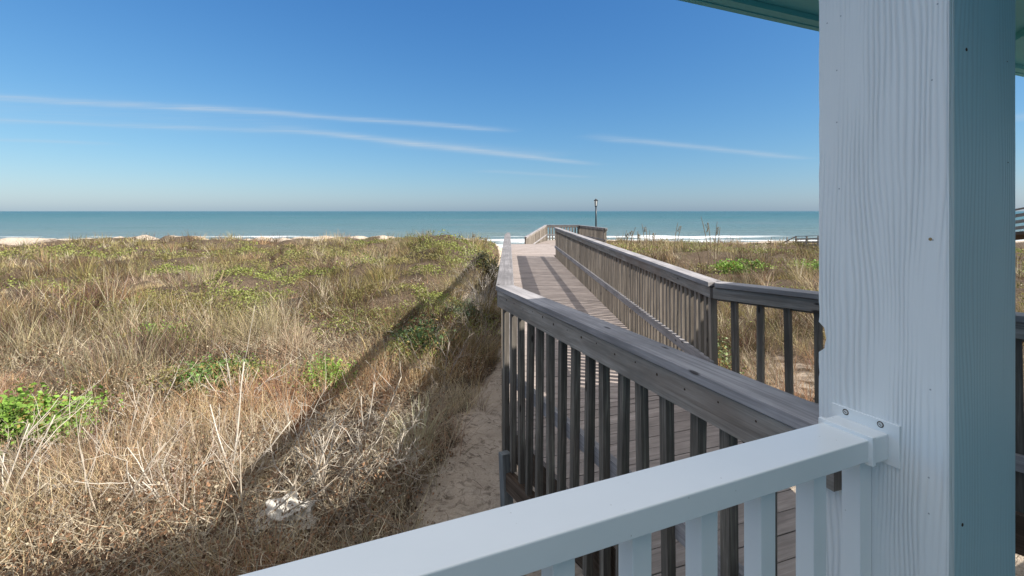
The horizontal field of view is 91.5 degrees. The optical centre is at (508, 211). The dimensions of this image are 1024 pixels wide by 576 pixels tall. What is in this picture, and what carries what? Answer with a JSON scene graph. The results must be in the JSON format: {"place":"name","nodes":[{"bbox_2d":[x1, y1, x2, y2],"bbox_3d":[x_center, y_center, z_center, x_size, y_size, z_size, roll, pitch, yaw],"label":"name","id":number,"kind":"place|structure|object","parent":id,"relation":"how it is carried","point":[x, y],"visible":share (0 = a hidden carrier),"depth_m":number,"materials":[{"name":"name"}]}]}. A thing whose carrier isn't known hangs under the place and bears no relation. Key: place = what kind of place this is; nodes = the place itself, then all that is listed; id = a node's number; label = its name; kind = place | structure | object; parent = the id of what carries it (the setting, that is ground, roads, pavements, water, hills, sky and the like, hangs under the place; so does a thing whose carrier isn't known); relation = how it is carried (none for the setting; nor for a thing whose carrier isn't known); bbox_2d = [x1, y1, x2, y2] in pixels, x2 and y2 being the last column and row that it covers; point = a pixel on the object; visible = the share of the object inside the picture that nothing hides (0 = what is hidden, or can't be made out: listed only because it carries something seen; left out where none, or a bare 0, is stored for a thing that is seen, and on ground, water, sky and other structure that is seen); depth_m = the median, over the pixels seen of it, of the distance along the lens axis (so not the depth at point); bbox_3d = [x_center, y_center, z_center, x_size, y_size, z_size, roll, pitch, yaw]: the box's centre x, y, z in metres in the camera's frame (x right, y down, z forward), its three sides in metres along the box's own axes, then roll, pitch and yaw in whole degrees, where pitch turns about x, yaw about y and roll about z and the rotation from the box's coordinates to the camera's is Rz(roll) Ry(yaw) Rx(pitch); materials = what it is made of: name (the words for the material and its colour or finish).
{"place":"outdoors","nodes":[
{"label":"outdoors","id":0,"kind":"place"},
{"bbox_2d":[0,224,501,575],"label":"dune grass","id":1,"kind":"structure","parent":0,"point":[129,342],"depth_m":8.63,"materials":[{"name":"beige plant"}]},
{"bbox_2d":[0,234,1023,575],"bbox_3d":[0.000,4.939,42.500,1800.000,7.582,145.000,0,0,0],"label":"ground","id":2,"kind":"structure","parent":0,"point":[448,492],"depth_m":8.79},
{"bbox_2d":[0,396,97,476],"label":"dead shrub","id":3,"kind":"object","parent":2,"relation":"on","point":[12,453],"visible":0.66,"depth_m":5.53,"materials":[{"name":"beige plant"}]},
{"bbox_2d":[0,367,108,513],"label":"dead shrub","id":4,"kind":"object","parent":2,"relation":"on","point":[23,438],"visible":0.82,"depth_m":4.85,"materials":[{"name":"beige plant"}]},
{"bbox_2d":[0,378,123,462],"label":"green shrub","id":5,"kind":"object","parent":2,"relation":"on","point":[15,405],"visible":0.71,"depth_m":6.26,"materials":[{"name":"green plant"}]},
{"bbox_2d":[50,427,172,510],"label":"grass clump","id":6,"kind":"object","parent":2,"relation":"on","point":[117,469],"visible":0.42,"depth_m":4.97,"materials":[{"name":"beige plant"}]},
{"bbox_2d":[27,374,207,548],"bbox_3d":[-3.425,2.254,4.471,1.143,1.390,1.012,0,0,-12],"label":"dead shrub","id":7,"kind":"object","parent":2,"relation":"on","point":[88,487],"visible":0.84,"depth_m":4.46,"materials":[{"name":"beige plant"}]},
{"bbox_2d":[82,356,206,464],"bbox_3d":[-4.312,2.289,5.955,1.167,1.314,0.954,0,0,-37],"label":"dead shrub","id":8,"kind":"object","parent":2,"relation":"on","point":[143,423],"visible":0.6,"depth_m":5.81,"materials":[{"name":"beige plant"}]},
{"bbox_2d":[58,410,234,515],"bbox_3d":[-3.272,2.362,4.699,1.200,1.142,1.114,0,0,-20],"label":"dead shrub","id":9,"kind":"object","parent":2,"relation":"on","point":[146,485],"visible":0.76,"depth_m":4.75,"materials":[{"name":"beige plant"}]},
{"bbox_2d":[105,363,191,420],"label":"dead shrub","id":10,"kind":"object","parent":2,"relation":"on","point":[150,396],"visible":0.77,"depth_m":6.90,"materials":[{"name":"beige plant"}]},
{"bbox_2d":[119,317,223,346],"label":"green shrub","id":11,"kind":"object","parent":2,"relation":"on","point":[162,330],"visible":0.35,"depth_m":10.45,"materials":[{"name":"green plant"}]},
{"bbox_2d":[152,349,268,398],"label":"green shrub","id":12,"kind":"object","parent":2,"relation":"on","point":[197,374],"visible":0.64,"depth_m":8.22,"materials":[{"name":"green plant"}]},
{"bbox_2d":[156,308,290,484],"bbox_3d":[-3.005,2.001,5.214,1.081,1.906,0.789,0,0,11],"label":"dead shrub","id":13,"kind":"object","parent":2,"relation":"on","point":[236,443],"visible":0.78,"depth_m":5.45,"materials":[{"name":"beige plant"}]},
{"bbox_2d":[163,399,297,464],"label":"dead shrub","id":14,"kind":"object","parent":2,"relation":"on","point":[267,426],"visible":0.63,"depth_m":5.90,"materials":[{"name":"beige plant"}]},
{"bbox_2d":[190,344,302,412],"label":"dead shrub","id":15,"kind":"object","parent":2,"relation":"on","point":[228,369],"visible":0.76,"depth_m":7.43,"materials":[{"name":"beige plant"}]},
{"bbox_2d":[0,262,495,575],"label":"dead stems","id":16,"kind":"object","parent":2,"relation":"on","point":[206,519],"depth_m":5.00,"materials":[{"name":"beige plant"}]},
{"bbox_2d":[157,380,396,554],"bbox_3d":[-2.109,2.257,4.547,2.079,1.274,1.146,0,0,-27],"label":"dead shrub","id":17,"kind":"object","parent":2,"relation":"on","point":[279,505],"visible":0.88,"depth_m":4.47,"materials":[{"name":"beige plant"}]},
{"bbox_2d":[254,491,317,537],"bbox_3d":[-2.024,2.814,4.558,0.566,0.321,0.532,0,0,0],"label":"rubble lump","id":18,"kind":"object","parent":2,"relation":"on","point":[289,506],"visible":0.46,"depth_m":4.50,"materials":[{"name":"white stone"}]},
{"bbox_2d":[286,389,319,434],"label":"grass clump","id":19,"kind":"object","parent":2,"relation":"on","point":[297,427],"visible":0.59,"depth_m":6.62,"materials":[{"name":"beige plant"}]},
{"bbox_2d":[249,362,367,463],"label":"dead shrub","id":20,"kind":"object","parent":2,"relation":"on","point":[289,435],"visible":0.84,"depth_m":5.87,"materials":[{"name":"beige plant"}]},
{"bbox_2d":[291,349,335,379],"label":"green shrub","id":21,"kind":"object","parent":2,"relation":"on","point":[307,363],"visible":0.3,"depth_m":8.89,"materials":[{"name":"green plant"}]},
{"bbox_2d":[252,373,393,507],"bbox_3d":[-1.813,2.277,5.107,1.007,1.300,1.466,0,0,31],"label":"dead shrub","id":22,"kind":"object","parent":2,"relation":"on","point":[315,457],"visible":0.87,"depth_m":5.04,"materials":[{"name":"beige plant"}]},
{"bbox_2d":[274,349,376,400],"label":"green shrub","id":23,"kind":"object","parent":2,"relation":"on","point":[327,366],"visible":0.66,"depth_m":8.17,"materials":[{"name":"green plant"}]},
{"bbox_2d":[299,426,424,547],"bbox_3d":[-1.346,2.515,4.439,1.239,0.937,1.070,0,0,0],"label":"dead shrub","id":24,"kind":"object","parent":2,"relation":"on","point":[353,499],"visible":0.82,"depth_m":4.56,"materials":[{"name":"beige plant"}]},
{"bbox_2d":[324,340,410,450],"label":"dead shrub","id":25,"kind":"object","parent":2,"relation":"on","point":[386,415],"visible":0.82,"depth_m":6.28,"materials":[{"name":"beige plant"}]},
{"bbox_2d":[298,399,453,502],"bbox_3d":[-1.371,2.575,5.577,1.538,1.074,1.238,0,0,33],"label":"dead shrub","id":26,"kind":"object","parent":2,"relation":"on","point":[402,459],"visible":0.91,"depth_m":5.48,"materials":[{"name":"beige plant"}]},
{"bbox_2d":[368,382,454,433],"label":"dead shrub","id":27,"kind":"object","parent":2,"relation":"on","point":[394,405],"visible":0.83,"depth_m":6.75,"materials":[{"name":"brown plant"}]},
{"bbox_2d":[378,387,455,456],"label":"grass clump","id":28,"kind":"object","parent":2,"relation":"on","point":[425,420],"visible":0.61,"depth_m":6.19,"materials":[{"name":"brown plant"}]},
{"bbox_2d":[382,312,468,355],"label":"green shrub","id":29,"kind":"object","parent":2,"relation":"on","point":[418,334],"visible":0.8,"depth_m":10.17,"materials":[{"name":"green plant"}]},
{"bbox_2d":[382,317,484,391],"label":"dead shrub","id":30,"kind":"object","parent":2,"relation":"on","point":[443,352],"visible":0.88,"depth_m":8.65,"materials":[{"name":"brown plant"}]},
{"bbox_2d":[375,352,501,530],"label":"twig litter","id":31,"kind":"object","parent":2,"relation":"on","point":[455,457],"visible":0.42,"depth_m":5.86,"materials":[{"name":"brown plant"}]},
{"bbox_2d":[438,295,484,320],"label":"green shrub","id":32,"kind":"object","parent":2,"relation":"on","point":[466,309],"visible":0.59,"depth_m":13.24,"materials":[{"name":"green plant"}]},
{"bbox_2d":[444,244,499,316],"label":"dead shrub","id":33,"kind":"object","parent":2,"relation":"on","point":[484,290],"visible":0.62,"depth_m":14.34,"materials":[{"name":"brown plant"}]},
{"bbox_2d":[444,301,500,352],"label":"dead shrub","id":34,"kind":"object","parent":2,"relation":"on","point":[485,321],"visible":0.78,"depth_m":10.87,"materials":[{"name":"plant"}]},
{"bbox_2d":[469,250,500,272],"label":"green shrub","id":35,"kind":"object","parent":2,"relation":"on","point":[486,262],"visible":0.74,"depth_m":20.79,"materials":[{"name":"green plant"}]},
{"bbox_2d":[0,229,1023,416],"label":"green ground cover","id":36,"kind":"object","parent":2,"relation":"on","point":[257,263],"visible":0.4,"depth_m":17.66,"materials":[{"name":"green plant"}]},
{"bbox_2d":[524,225,607,246],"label":"lookout platform","id":37,"kind":"structure","parent":2,"relation":"on","point":[539,235],"depth_m":32.23,"materials":[{"name":"grey wood"}]},
{"bbox_2d":[594,199,597,226],"bbox_3d":[6.473,1.250,37.000,0.314,4.400,0.314,0,0,-22],"label":"lamp post","id":38,"kind":"object","parent":2,"relation":"on","point":[595,201],"visible":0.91,"depth_m":36.95,"materials":[{"name":"grey metal"}]},
{"bbox_2d":[629,227,635,250],"bbox_3d":[6.187,1.552,25.005,0.375,1.504,0.110,0,0,0],"label":"sea oat","id":39,"kind":"object","parent":2,"relation":"on","point":[631,239],"visible":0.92,"depth_m":24.99,"materials":[{"name":"beige plant"}]},
{"bbox_2d":[642,226,646,247],"bbox_3d":[7.352,1.408,26.998,0.311,1.502,0.117,0,0,0],"label":"sea oat","id":40,"kind":"object","parent":2,"relation":"on","point":[645,230],"visible":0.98,"depth_m":26.99,"materials":[{"name":"beige plant"}]},
{"bbox_2d":[649,232,655,250],"bbox_3d":[7.212,1.589,24.992,0.330,1.301,0.108,0,0,-10],"label":"sea oat","id":41,"kind":"object","parent":2,"relation":"on","point":[653,236],"visible":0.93,"depth_m":24.99,"materials":[{"name":"beige plant"}]},
{"bbox_2d":[674,224,681,252],"bbox_3d":[8.818,1.380,26.008,0.399,1.603,0.108,0,0,0],"label":"sea oat","id":42,"kind":"object","parent":2,"relation":"on","point":[678,237],"visible":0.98,"depth_m":25.99,"materials":[{"name":"beige plant"}]},
{"bbox_2d":[701,218,711,268],"bbox_3d":[8.720,1.383,22.000,0.492,2.303,0.105,0,0,8],"label":"sea oat","id":43,"kind":"object","parent":2,"relation":"on","point":[706,243],"visible":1,"depth_m":21.99,"materials":[{"name":"beige plant"}]},
{"bbox_2d":[714,225,719,265],"bbox_3d":[9.407,1.465,22.506,0.291,2.001,0.106,0,0,0],"label":"sea oat","id":44,"kind":"object","parent":2,"relation":"on","point":[715,243],"visible":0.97,"depth_m":22.49,"materials":[{"name":"beige plant"}]},
{"bbox_2d":[706,252,771,274],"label":"green shrub","id":45,"kind":"object","parent":2,"relation":"on","point":[740,265],"visible":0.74,"depth_m":20.33,"materials":[{"name":"green plant"}]},
{"bbox_2d":[718,334,767,373],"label":"green shrub","id":46,"kind":"object","parent":2,"relation":"on","point":[726,353],"visible":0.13,"depth_m":8.56,"materials":[{"name":"green plant"}]},
{"bbox_2d":[496,227,1023,575],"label":"boardwalk","id":47,"kind":"structure","parent":2,"relation":"on","point":[611,368],"depth_m":3.21,"materials":[{"name":"grey wood"}]},
{"bbox_2d":[768,237,771,261],"bbox_3d":[12.560,1.847,23.990,0.193,1.203,0.099,0,0,19],"label":"sea oat","id":48,"kind":"object","parent":2,"relation":"on","point":[770,249],"visible":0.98,"depth_m":23.99,"materials":[{"name":"beige plant"}]},
{"bbox_2d":[548,232,1023,563],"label":"dune grass","id":49,"kind":"structure","parent":2,"relation":"on","point":[759,279],"depth_m":16.76,"materials":[{"name":"plant"}]},
{"bbox_2d":[787,258,818,273],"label":"green shrub","id":50,"kind":"object","parent":2,"relation":"on","point":[814,263],"visible":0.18,"depth_m":21.17,"materials":[{"name":"green plant"}]},
{"bbox_2d":[780,207,1023,248],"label":"neighbouring walkway","id":51,"kind":"structure","parent":2,"relation":"on","point":[1019,235],"depth_m":21.07,"materials":[{"name":"brown wood"}]},
{"bbox_2d":[0,211,1023,247],"bbox_3d":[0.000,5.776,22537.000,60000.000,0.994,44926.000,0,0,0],"label":"sea","id":52,"kind":"structure","parent":0,"point":[746,226],"depth_m":249.12,"materials":[{"name":"liquid"}]},
{"bbox_2d":[0,0,1023,210],"label":"sky","id":53,"kind":"structure","parent":0,"point":[106,105],"materials":[{"name":"blue"}]},
{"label":"porch floor","id":54,"kind":"structure","parent":0,"visible":0},
{"bbox_2d":[819,0,1014,575],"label":"porch post","id":55,"kind":"object","parent":54,"relation":"on","point":[917,210],"visible":0.96,"depth_m":1.19,"materials":[{"name":"grey"}]},
{"bbox_2d":[239,402,899,575],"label":"porch railing","id":56,"kind":"object","parent":55,"relation":"attached to","point":[555,534],"visible":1,"depth_m":1.00,"materials":[{"name":"white paint"}]},
{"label":"house","id":57,"kind":"object","parent":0,"visible":0},
{"bbox_2d":[679,0,1023,76],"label":"porch roof","id":58,"kind":"structure","parent":57,"relation":"on","point":[801,13],"depth_m":2.11,"materials":[{"name":"teal paint"}]}
]}

